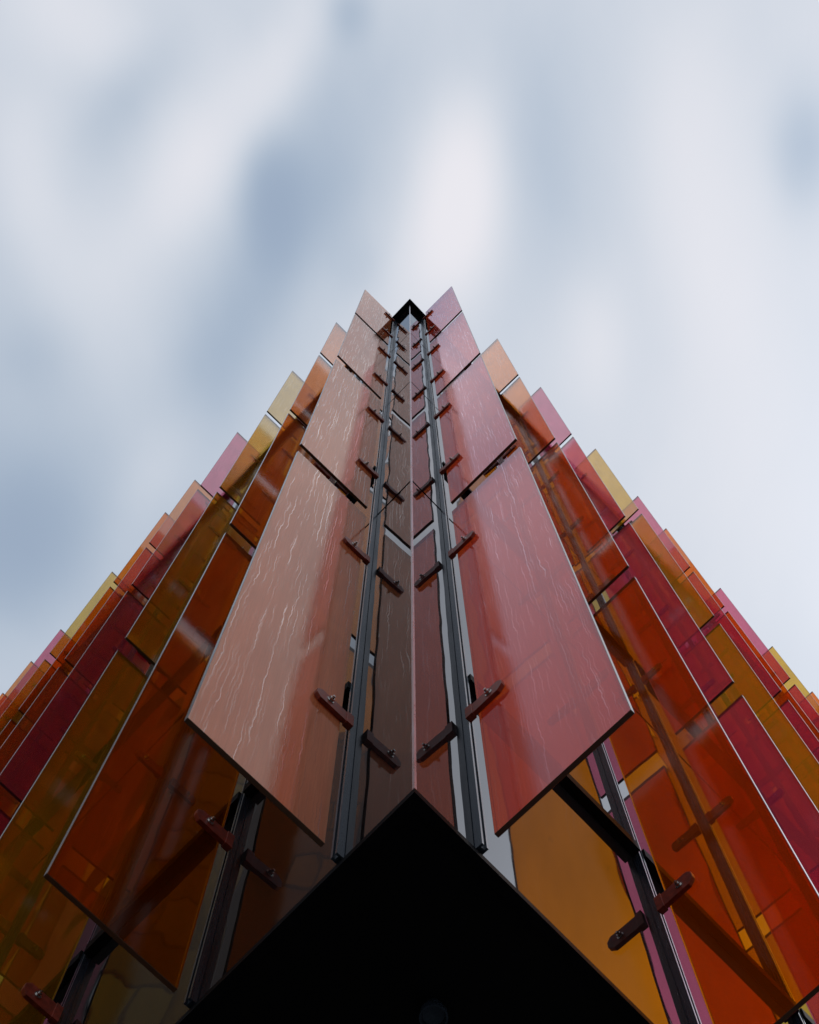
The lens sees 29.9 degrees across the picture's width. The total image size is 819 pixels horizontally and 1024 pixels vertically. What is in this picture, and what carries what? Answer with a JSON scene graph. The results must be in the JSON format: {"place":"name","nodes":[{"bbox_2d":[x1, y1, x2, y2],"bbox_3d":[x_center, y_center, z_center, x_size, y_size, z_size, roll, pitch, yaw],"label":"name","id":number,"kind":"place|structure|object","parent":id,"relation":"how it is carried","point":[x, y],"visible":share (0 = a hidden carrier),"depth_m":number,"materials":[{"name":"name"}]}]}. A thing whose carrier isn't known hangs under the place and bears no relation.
{"place":"outdoors","nodes":[
{"label":"outdoors","id":0,"kind":"place"},
{"bbox_2d":[0,286,818,1023],"bbox_3d":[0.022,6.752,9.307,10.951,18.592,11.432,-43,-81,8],"label":"office building","id":1,"kind":"structure","parent":0,"point":[408,668],"depth_m":4.53,"materials":[{"name":"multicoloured glass"}]},
{"bbox_2d":[419,998,447,1023],"bbox_3d":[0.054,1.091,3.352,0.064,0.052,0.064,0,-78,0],"label":"soffit lamp","id":2,"kind":"object","parent":1,"relation":"attached to","point":[433,1010],"visible":1,"depth_m":3.34,"materials":[{"name":"black"}]},
{"bbox_2d":[0,0,818,729],"label":"sky","id":3,"kind":"structure","parent":0,"point":[622,196],"materials":[{"name":"white"}]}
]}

